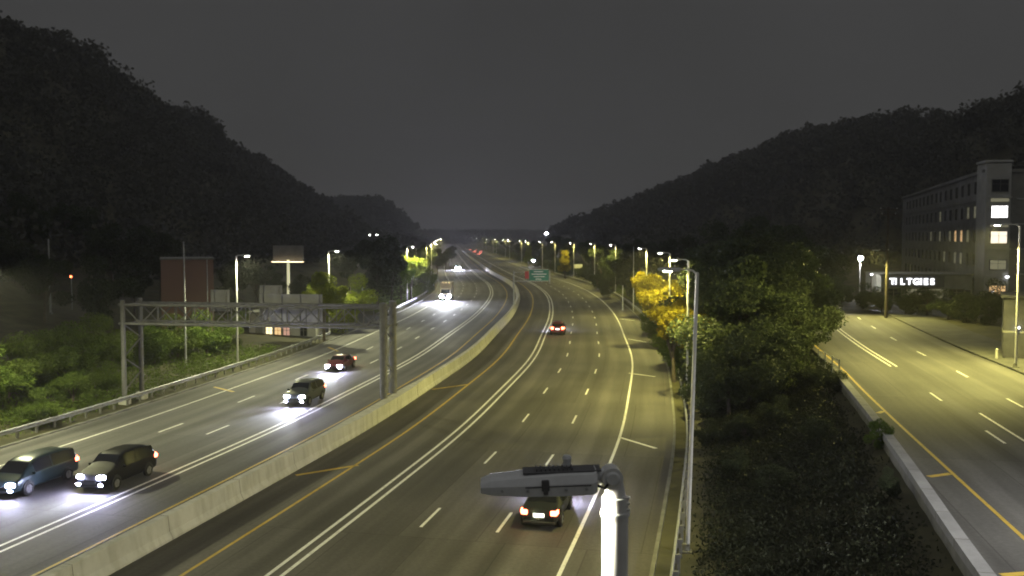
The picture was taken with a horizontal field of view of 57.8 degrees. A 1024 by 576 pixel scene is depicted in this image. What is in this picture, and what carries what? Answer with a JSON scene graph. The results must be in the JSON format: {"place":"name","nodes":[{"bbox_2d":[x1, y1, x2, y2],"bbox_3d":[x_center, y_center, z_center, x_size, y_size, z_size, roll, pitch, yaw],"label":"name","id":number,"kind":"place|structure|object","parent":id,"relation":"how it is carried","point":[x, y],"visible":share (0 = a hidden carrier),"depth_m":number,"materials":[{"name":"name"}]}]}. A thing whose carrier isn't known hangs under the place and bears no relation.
{"place":"outdoors","nodes":[
{"label":"outdoors","id":0,"kind":"place"},
{"bbox_2d":[0,245,515,575],"bbox_3d":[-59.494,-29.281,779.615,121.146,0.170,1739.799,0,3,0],"label":"road","id":1,"kind":"structure","parent":0,"point":[203,438],"depth_m":65.34,"materials":[{"name":"asphalt"}]},
{"bbox_2d":[0,447,78,494],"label":"minivan","id":2,"kind":"object","parent":1,"relation":"on","point":[25,473],"visible":1,"depth_m":48.88,"materials":[{"name":"blue paint"}]},
{"bbox_2d":[76,444,157,489],"bbox_3d":[-21.495,9.664,50.590,2.280,1.776,4.830,1,3,12],"label":"suv car","id":3,"kind":"object","parent":1,"relation":"on","point":[113,467],"visible":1,"depth_m":49.69,"materials":[{"name":"black paint"}]},
{"bbox_2d":[39,245,519,575],"bbox_3d":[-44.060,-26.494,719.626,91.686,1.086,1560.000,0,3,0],"label":"median barrier","id":4,"kind":"object","parent":1,"relation":"on","point":[113,555],"visible":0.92,"depth_m":47.65,"materials":[{"name":"concrete"}]},
{"bbox_2d":[513,269,549,304],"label":"overhead sign","id":5,"kind":"object","parent":4,"relation":"on","point":[537,274],"visible":1,"depth_m":167.94,"materials":[{"name":"metal"}]},
{"bbox_2d":[284,378,325,404],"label":"suv car","id":6,"kind":"object","parent":1,"relation":"on","point":[304,390],"visible":1,"depth_m":74.00,"materials":[{"name":"grey paint"}]},
{"bbox_2d":[325,354,355,370],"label":"sedan car","id":7,"kind":"object","parent":1,"relation":"on","point":[340,361],"visible":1,"depth_m":92.64,"materials":[{"name":"red paint"}]},
{"bbox_2d":[288,313,378,339],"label":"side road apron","id":8,"kind":"object","parent":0,"point":[332,335],"visible":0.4,"depth_m":131.94,"materials":[{"name":"concrete"}]},
{"bbox_2d":[109,245,675,575],"bbox_3d":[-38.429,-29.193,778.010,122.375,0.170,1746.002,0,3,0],"label":"road","id":9,"kind":"structure","parent":0,"point":[398,493],"depth_m":53.01,"materials":[{"name":"asphalt"}]},
{"bbox_2d":[521,496,572,526],"bbox_3d":[1.705,10.190,44.342,2.210,1.515,4.780,1,3,12],"label":"sedan car","id":10,"kind":"object","parent":9,"relation":"on","point":[543,511],"visible":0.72,"depth_m":42.39,"materials":[{"name":"black paint"}]},
{"bbox_2d":[555,272,689,575],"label":"guardrail","id":11,"kind":"object","parent":9,"relation":"on","point":[679,541],"visible":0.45,"depth_m":45.42,"materials":[{"name":"metal"}]},
{"bbox_2d":[0,34,1023,575],"bbox_3d":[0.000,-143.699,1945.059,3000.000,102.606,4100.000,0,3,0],"label":"ground","id":12,"kind":"structure","parent":0,"point":[20,308],"depth_m":114.64,"materials":[{"name":"plant"}]},
{"bbox_2d":[0,342,35,397],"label":"tree","id":13,"kind":"object","parent":12,"relation":"on","point":[7,381],"visible":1,"depth_m":66.32,"materials":[{"name":"green plant"}]},
{"bbox_2d":[0,228,37,276],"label":"tree","id":14,"kind":"object","parent":12,"relation":"on","point":[12,253],"visible":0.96,"depth_m":109.87,"materials":[{"name":"green plant"}]},
{"bbox_2d":[0,331,53,404],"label":"tree","id":15,"kind":"object","parent":12,"relation":"on","point":[31,367],"visible":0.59,"depth_m":70.53,"materials":[{"name":"green plant"}]},
{"bbox_2d":[1,329,69,394],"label":"tree","id":16,"kind":"object","parent":12,"relation":"on","point":[44,378],"visible":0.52,"depth_m":74.13,"materials":[{"name":"green plant"}]},
{"bbox_2d":[12,387,61,427],"bbox_3d":[-33.002,8.398,64.530,3.252,2.904,2.521,3,4,44],"label":"shrub","id":17,"kind":"object","parent":12,"relation":"on","point":[36,410],"visible":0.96,"depth_m":64.38,"materials":[{"name":"green plant"}]},
{"bbox_2d":[8,254,72,322],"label":"tree","id":18,"kind":"object","parent":12,"relation":"on","point":[33,276],"visible":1,"depth_m":106.77,"materials":[{"name":"green plant"}]},
{"bbox_2d":[45,370,94,409],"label":"shrub","id":19,"kind":"object","parent":12,"relation":"on","point":[65,383],"visible":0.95,"depth_m":70.52,"materials":[{"name":"green plant"}]},
{"bbox_2d":[35,320,107,389],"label":"tree","id":20,"kind":"object","parent":12,"relation":"on","point":[63,335],"visible":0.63,"depth_m":77.30,"materials":[{"name":"green plant"}]},
{"bbox_2d":[44,201,100,273],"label":"tree","id":21,"kind":"object","parent":12,"relation":"on","point":[78,219],"visible":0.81,"depth_m":139.03,"materials":[{"name":"green plant"}]},
{"bbox_2d":[57,312,131,376],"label":"tree","id":22,"kind":"object","parent":12,"relation":"on","point":[113,345],"visible":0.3,"depth_m":82.44,"materials":[{"name":"green plant"}]},
{"bbox_2d":[52,255,141,325],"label":"tree","id":23,"kind":"object","parent":12,"relation":"on","point":[93,297],"visible":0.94,"depth_m":109.68,"materials":[{"name":"green plant"}]},
{"bbox_2d":[83,360,128,393],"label":"shrub","id":24,"kind":"object","parent":12,"relation":"on","point":[108,381],"visible":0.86,"depth_m":75.95,"materials":[{"name":"green plant"}]},
{"bbox_2d":[77,315,137,364],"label":"tree","id":25,"kind":"object","parent":12,"relation":"on","point":[129,357],"visible":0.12,"depth_m":88.66,"materials":[{"name":"green plant"}]},
{"bbox_2d":[113,260,153,320],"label":"tree","id":26,"kind":"object","parent":12,"relation":"on","point":[136,266],"visible":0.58,"depth_m":117.68,"materials":[{"name":"green plant"}]},
{"bbox_2d":[129,325,179,365],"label":"tree","id":27,"kind":"object","parent":12,"relation":"on","point":[155,346],"visible":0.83,"depth_m":91.40,"materials":[{"name":"green plant"}]},
{"bbox_2d":[136,232,182,301],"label":"tree","id":28,"kind":"object","parent":12,"relation":"on","point":[150,256],"visible":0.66,"depth_m":134.18,"materials":[{"name":"green plant"}]},
{"bbox_2d":[0,332,329,438],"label":"guardrail","id":29,"kind":"object","parent":12,"relation":"on","point":[54,419],"visible":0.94,"depth_m":75.43,"materials":[{"name":"metal"}]},
{"bbox_2d":[157,313,203,359],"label":"tree","id":30,"kind":"object","parent":12,"relation":"on","point":[179,349],"visible":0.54,"depth_m":94.53,"materials":[{"name":"green plant"}]},
{"bbox_2d":[159,257,214,334],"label":"brick building","id":31,"kind":"structure","parent":12,"relation":"on","point":[172,284],"depth_m":112.11,"materials":[{"name":"brick"}]},
{"bbox_2d":[182,310,231,356],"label":"tree","id":32,"kind":"object","parent":12,"relation":"on","point":[208,338],"visible":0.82,"depth_m":98.33,"materials":[{"name":"green plant"}]},
{"bbox_2d":[0,10,434,293],"bbox_3d":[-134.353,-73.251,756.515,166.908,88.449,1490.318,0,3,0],"label":"hillside forest","id":33,"kind":"object","parent":12,"relation":"on","point":[317,226],"visible":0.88,"depth_m":233.34,"materials":[{"name":"green plant"}]},
{"bbox_2d":[214,323,243,352],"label":"shrub","id":34,"kind":"object","parent":12,"relation":"on","point":[230,331],"visible":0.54,"depth_m":102.84,"materials":[{"name":"green plant"}]},
{"bbox_2d":[216,260,252,296],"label":"tree","id":35,"kind":"object","parent":12,"relation":"on","point":[229,277],"visible":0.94,"depth_m":139.36,"materials":[{"name":"green plant"}]},
{"bbox_2d":[118,285,396,404],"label":"sign gantry","id":36,"kind":"object","parent":12,"relation":"on","point":[275,306],"visible":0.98,"depth_m":73.61,"materials":[{"name":"metal"}]},
{"bbox_2d":[239,263,275,302],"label":"tree","id":37,"kind":"object","parent":12,"relation":"on","point":[261,276],"visible":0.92,"depth_m":149.67,"materials":[{"name":"green plant"}]},
{"bbox_2d":[247,309,322,336],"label":"roadside shed","id":38,"kind":"structure","parent":12,"relation":"on","point":[312,332],"depth_m":122.47,"materials":[{"name":"paint"}]},
{"bbox_2d":[271,245,304,293],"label":"billboard","id":39,"kind":"object","parent":12,"relation":"on","point":[288,253],"visible":0.83,"depth_m":169.95,"materials":[{"name":"beige"}]},
{"bbox_2d":[287,274,310,293],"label":"tree","id":40,"kind":"object","parent":12,"relation":"on","point":[297,287],"visible":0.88,"depth_m":149.57,"materials":[{"name":"green plant"}]},
{"bbox_2d":[302,271,348,341],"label":"tree","id":41,"kind":"object","parent":12,"relation":"on","point":[330,292],"visible":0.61,"depth_m":117.38,"materials":[{"name":"green plant"}]},
{"bbox_2d":[326,293,358,333],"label":"tree","id":42,"kind":"object","parent":12,"relation":"on","point":[349,300],"visible":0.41,"depth_m":127.44,"materials":[{"name":"green plant"}]},
{"bbox_2d":[329,250,368,294],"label":"tree","id":43,"kind":"object","parent":12,"relation":"on","point":[349,260],"visible":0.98,"depth_m":188.30,"materials":[{"name":"green plant"}]},
{"bbox_2d":[341,273,377,319],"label":"tree","id":44,"kind":"object","parent":12,"relation":"on","point":[363,298],"visible":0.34,"depth_m":140.25,"materials":[{"name":"green plant"}]},
{"bbox_2d":[361,239,395,310],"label":"tree","id":45,"kind":"object","parent":12,"relation":"on","point":[379,271],"visible":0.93,"depth_m":165.33,"materials":[{"name":"green plant"}]},
{"bbox_2d":[375,235,407,300],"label":"tree","id":46,"kind":"object","parent":12,"relation":"on","point":[399,262],"visible":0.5,"depth_m":169.16,"materials":[{"name":"green plant"}]},
{"bbox_2d":[0,281,820,437],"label":"undergrowth","id":47,"kind":"object","parent":12,"relation":"on","point":[416,292],"visible":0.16,"depth_m":86.73,"materials":[{"name":"green plant"}]},
{"bbox_2d":[402,255,429,302],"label":"tree","id":48,"kind":"object","parent":12,"relation":"on","point":[416,265],"visible":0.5,"depth_m":188.66,"materials":[{"name":"green plant"}]},
{"bbox_2d":[416,267,437,293],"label":"tree","id":49,"kind":"object","parent":12,"relation":"on","point":[429,286],"visible":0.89,"depth_m":217.42,"materials":[{"name":"green plant"}]},
{"bbox_2d":[417,227,548,243],"bbox_3d":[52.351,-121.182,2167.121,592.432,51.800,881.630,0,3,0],"label":"forest","id":50,"kind":"object","parent":12,"relation":"on","point":[472,235],"visible":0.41,"depth_m":2041.73,"materials":[{"name":"green plant"}]},
{"bbox_2d":[404,248,650,287],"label":"distant undergrowth","id":51,"kind":"object","parent":12,"relation":"on","point":[535,262],"visible":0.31,"depth_m":351.87,"materials":[{"name":"green plant"}]},
{"bbox_2d":[480,454,629,575],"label":"street lamp","id":52,"kind":"object","parent":12,"relation":"on","point":[566,478],"visible":1,"depth_m":7.36,"materials":[{"name":"metal"}]},
{"bbox_2d":[598,247,622,289],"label":"tree","id":53,"kind":"object","parent":12,"relation":"on","point":[605,268],"visible":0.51,"depth_m":221.54,"materials":[{"name":"green plant"}]},
{"bbox_2d":[610,260,640,298],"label":"tree","id":54,"kind":"object","parent":12,"relation":"on","point":[627,283],"visible":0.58,"depth_m":189.16,"materials":[{"name":"green plant"}]},
{"bbox_2d":[610,256,642,294],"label":"tree","id":55,"kind":"object","parent":12,"relation":"on","point":[618,266],"visible":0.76,"depth_m":203.57,"materials":[{"name":"green plant"}]},
{"bbox_2d":[621,239,658,271],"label":"tree","id":56,"kind":"object","parent":12,"relation":"on","point":[637,243],"visible":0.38,"depth_m":228.77,"materials":[{"name":"green plant"}]},
{"bbox_2d":[636,244,664,273],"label":"tree","id":57,"kind":"object","parent":12,"relation":"on","point":[641,254],"visible":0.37,"depth_m":204.68,"materials":[{"name":"green plant"}]},
{"bbox_2d":[636,286,683,343],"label":"tree","id":58,"kind":"object","parent":12,"relation":"on","point":[649,301],"visible":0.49,"depth_m":112.25,"materials":[{"name":"yellow plant"}]},
{"bbox_2d":[635,274,686,317],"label":"tree","id":59,"kind":"object","parent":12,"relation":"on","point":[655,282],"visible":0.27,"depth_m":120.26,"materials":[{"name":"yellow plant"}]},
{"bbox_2d":[648,239,679,283],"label":"tree","id":60,"kind":"object","parent":12,"relation":"on","point":[670,246],"visible":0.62,"depth_m":179.18,"materials":[{"name":"green plant"}]},
{"bbox_2d":[658,344,697,376],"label":"shrub","id":61,"kind":"object","parent":12,"relation":"on","point":[677,360],"visible":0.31,"depth_m":88.70,"materials":[{"name":"green plant"}]},
{"bbox_2d":[658,265,698,553],"bbox_3d":[6.872,5.097,39.109,1.830,12.115,0.500,2,4,12],"label":"street lamp","id":62,"kind":"object","parent":12,"relation":"on","point":[686,545],"visible":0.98,"depth_m":38.89,"materials":[{"name":"metal"}]},
{"bbox_2d":[647,299,712,382],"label":"tree","id":63,"kind":"object","parent":12,"relation":"on","point":[663,316],"visible":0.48,"depth_m":84.95,"materials":[{"name":"yellow plant"}]},
{"bbox_2d":[672,234,700,299],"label":"tree","id":64,"kind":"object","parent":12,"relation":"on","point":[686,241],"visible":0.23,"depth_m":170.90,"materials":[{"name":"green plant"}]},
{"bbox_2d":[654,266,727,352],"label":"tree","id":65,"kind":"object","parent":12,"relation":"on","point":[701,310],"visible":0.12,"depth_m":90.45,"materials":[{"name":"green plant"}]},
{"bbox_2d":[677,241,723,307],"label":"tree","id":66,"kind":"object","parent":12,"relation":"on","point":[698,258],"visible":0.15,"depth_m":111.82,"materials":[{"name":"green plant"}]},
{"bbox_2d":[694,417,724,446],"bbox_3d":[12.375,9.155,58.523,1.834,1.936,2.365,0,3,-3],"label":"shrub","id":67,"kind":"object","parent":12,"relation":"on","point":[708,433],"visible":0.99,"depth_m":58.30,"materials":[{"name":"green plant"}]},
{"bbox_2d":[678,345,756,408],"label":"tree","id":68,"kind":"object","parent":12,"relation":"on","point":[718,353],"visible":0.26,"depth_m":69.63,"materials":[{"name":"green plant"}]},
{"bbox_2d":[665,276,793,383],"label":"tree","id":69,"kind":"object","parent":12,"relation":"on","point":[717,335],"visible":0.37,"depth_m":76.77,"materials":[{"name":"green plant"}]},
{"bbox_2d":[686,329,785,415],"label":"tree","id":70,"kind":"object","parent":12,"relation":"on","point":[732,384],"visible":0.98,"depth_m":65.28,"materials":[{"name":"green plant"}]},
{"bbox_2d":[691,237,786,302],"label":"tree","id":71,"kind":"object","parent":12,"relation":"on","point":[738,247],"visible":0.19,"depth_m":97.34,"materials":[{"name":"green plant"}]},
{"bbox_2d":[722,414,762,443],"bbox_3d":[14.535,8.959,58.689,2.702,1.999,1.934,0,3,1],"label":"shrub","id":72,"kind":"object","parent":12,"relation":"on","point":[745,425],"visible":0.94,"depth_m":58.48,"materials":[{"name":"green plant"}]},
{"bbox_2d":[701,254,802,327],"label":"tree","id":73,"kind":"object","parent":12,"relation":"on","point":[744,267],"visible":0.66,"depth_m":81.27,"materials":[{"name":"green plant"}]},
{"bbox_2d":[727,223,778,250],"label":"tree","id":74,"kind":"object","parent":12,"relation":"on","point":[747,231],"visible":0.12,"depth_m":126.61,"materials":[{"name":"green plant"}]},
{"bbox_2d":[716,330,803,406],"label":"tree","id":75,"kind":"object","parent":12,"relation":"on","point":[763,393],"visible":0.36,"depth_m":68.78,"materials":[{"name":"green plant"}]},
{"bbox_2d":[748,234,777,258],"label":"tree","id":76,"kind":"object","parent":12,"relation":"on","point":[760,243],"visible":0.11,"depth_m":110.04,"materials":[{"name":"green plant"}]},
{"bbox_2d":[529,80,1023,266],"bbox_3d":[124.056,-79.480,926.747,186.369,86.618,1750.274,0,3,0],"label":"hillside forest","id":77,"kind":"object","parent":12,"relation":"on","point":[765,164],"visible":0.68,"depth_m":383.20,"materials":[{"name":"green plant"}]},
{"bbox_2d":[737,318,815,400],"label":"tree","id":78,"kind":"object","parent":12,"relation":"on","point":[787,339],"visible":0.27,"depth_m":70.52,"materials":[{"name":"green plant"}]},
{"bbox_2d":[713,252,840,327],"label":"tree","id":79,"kind":"object","parent":12,"relation":"on","point":[781,260],"visible":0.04,"depth_m":87.85,"materials":[{"name":"green plant"}]},
{"bbox_2d":[756,394,805,429],"bbox_3d":[17.516,8.098,60.600,2.384,2.516,3.075,-1,3,-15],"label":"shrub","id":80,"kind":"object","parent":12,"relation":"on","point":[779,414],"visible":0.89,"depth_m":60.03,"materials":[{"name":"green plant"}]},
{"bbox_2d":[748,290,833,359],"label":"tree","id":81,"kind":"object","parent":12,"relation":"on","point":[808,336],"visible":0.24,"depth_m":77.59,"materials":[{"name":"green plant"}]},
{"bbox_2d":[760,240,834,297],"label":"tree","id":82,"kind":"object","parent":12,"relation":"on","point":[802,257],"visible":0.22,"depth_m":106.76,"materials":[{"name":"green plant"}]},
{"bbox_2d":[783,224,816,287],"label":"tree","id":83,"kind":"object","parent":12,"relation":"on","point":[792,229],"visible":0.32,"depth_m":163.62,"materials":[{"name":"green plant"}]},
{"bbox_2d":[772,277,848,356],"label":"tree","id":84,"kind":"object","parent":12,"relation":"on","point":[818,314],"visible":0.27,"depth_m":82.86,"materials":[{"name":"green plant"}]},
{"bbox_2d":[789,353,831,390],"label":"shrub","id":85,"kind":"object","parent":12,"relation":"on","point":[802,376],"visible":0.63,"depth_m":68.18,"materials":[{"name":"green plant"}]},
{"bbox_2d":[677,355,953,575],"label":"slope brush","id":86,"kind":"object","parent":12,"relation":"on","point":[829,480],"visible":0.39,"depth_m":41.89,"materials":[{"name":"green plant"}]},
{"bbox_2d":[786,264,845,332],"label":"tree","id":87,"kind":"object","parent":12,"relation":"on","point":[819,300],"visible":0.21,"depth_m":95.84,"materials":[{"name":"green plant"}]},
{"bbox_2d":[811,245,835,287],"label":"tree","id":88,"kind":"object","parent":12,"relation":"on","point":[827,262],"visible":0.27,"depth_m":136.06,"materials":[{"name":"green plant"}]},
{"bbox_2d":[807,361,847,392],"bbox_3d":[22.144,6.259,64.488,2.838,2.323,2.200,0,3,-3],"label":"shrub","id":89,"kind":"object","parent":12,"relation":"on","point":[829,380],"visible":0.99,"depth_m":64.36,"materials":[{"name":"green plant"}]},
{"bbox_2d":[845,282,881,308],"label":"shrub","id":90,"kind":"object","parent":12,"relation":"on","point":[860,296],"visible":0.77,"depth_m":127.93,"materials":[{"name":"green plant"}]},
{"bbox_2d":[863,418,894,449],"bbox_3d":[18.426,7.349,46.585,1.556,1.726,1.113,1,3,18],"label":"shrub","id":91,"kind":"object","parent":12,"relation":"on","point":[877,424],"visible":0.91,"depth_m":46.47,"materials":[{"name":"green plant"}]},
{"bbox_2d":[865,286,894,311],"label":"shrub","id":92,"kind":"object","parent":12,"relation":"on","point":[878,300],"visible":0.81,"depth_m":124.05,"materials":[{"name":"green plant"}]},
{"bbox_2d":[872,207,898,317],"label":"utility pole","id":93,"kind":"object","parent":12,"relation":"on","point":[886,275],"visible":0.91,"depth_m":115.86,"materials":[{"name":"brown wood"}]},
{"bbox_2d":[877,466,901,498],"bbox_3d":[15.722,8.139,38.541,0.978,1.548,1.262,2,4,28],"label":"shrub","id":94,"kind":"object","parent":12,"relation":"on","point":[887,486],"visible":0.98,"depth_m":38.37,"materials":[{"name":"green plant"}]},
{"bbox_2d":[884,285,924,314],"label":"shrub","id":95,"kind":"object","parent":12,"relation":"on","point":[903,305],"visible":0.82,"depth_m":120.27,"materials":[{"name":"green plant"}]},
{"bbox_2d":[836,377,996,575],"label":"retaining wall","id":96,"kind":"structure","parent":12,"relation":"on","point":[967,557],"depth_m":35.05,"materials":[{"name":"concrete"}]},
{"bbox_2d":[864,271,973,299],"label":"shop building","id":97,"kind":"structure","parent":12,"relation":"on","point":[956,282],"depth_m":139.63,"materials":[{"name":"grey paint"}]},
{"bbox_2d":[888,275,944,286],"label":"shop sign","id":98,"kind":"object","parent":97,"relation":"attached to","point":[916,280],"visible":1,"depth_m":138.97,"materials":[{"name":"grey"}]},
{"bbox_2d":[902,286,940,315],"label":"shrub","id":99,"kind":"object","parent":12,"relation":"on","point":[928,294],"visible":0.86,"depth_m":118.27,"materials":[{"name":"green plant"}]},
{"bbox_2d":[926,288,967,318],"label":"shrub","id":100,"kind":"object","parent":12,"relation":"on","point":[941,307],"visible":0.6,"depth_m":112.48,"materials":[{"name":"green plant"}]},
{"bbox_2d":[901,160,1023,299],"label":"apartment block","id":101,"kind":"structure","parent":12,"relation":"on","point":[947,226],"depth_m":147.50,"materials":[{"name":"grey paint"}]},
{"bbox_2d":[947,291,988,321],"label":"shrub","id":102,"kind":"object","parent":12,"relation":"on","point":[968,299],"visible":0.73,"depth_m":107.78,"materials":[{"name":"green plant"}]},
{"bbox_2d":[965,296,1002,324],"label":"shrub","id":103,"kind":"object","parent":12,"relation":"on","point":[981,304],"visible":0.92,"depth_m":103.62,"materials":[{"name":"green plant"}]},
{"bbox_2d":[975,278,1012,313],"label":"shrub","id":104,"kind":"object","parent":12,"relation":"on","point":[994,294],"visible":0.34,"depth_m":109.92,"materials":[{"name":"green plant"}]},
{"bbox_2d":[1000,291,1023,358],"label":"utility kiosk","id":105,"kind":"object","parent":12,"relation":"on","point":[1008,324],"visible":0.97,"depth_m":76.58,"materials":[{"name":"concrete"}]},
{"bbox_2d":[0,0,1023,230],"label":"sky","id":106,"kind":"structure","parent":0,"point":[459,114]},
{"bbox_2d":[811,313,1023,575],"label":"side street","id":107,"kind":"structure","parent":0,"point":[952,415],"depth_m":52.69,"materials":[{"name":"asphalt"}]},
{"bbox_2d":[882,310,1023,374],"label":"sidewalk","id":108,"kind":"structure","parent":0,"point":[977,344],"depth_m":92.38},
{"bbox_2d":[991,222,1020,367],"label":"street lamp","id":109,"kind":"object","parent":108,"relation":"on","point":[1017,300],"visible":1,"depth_m":70.61,"materials":[{"name":"metal"}]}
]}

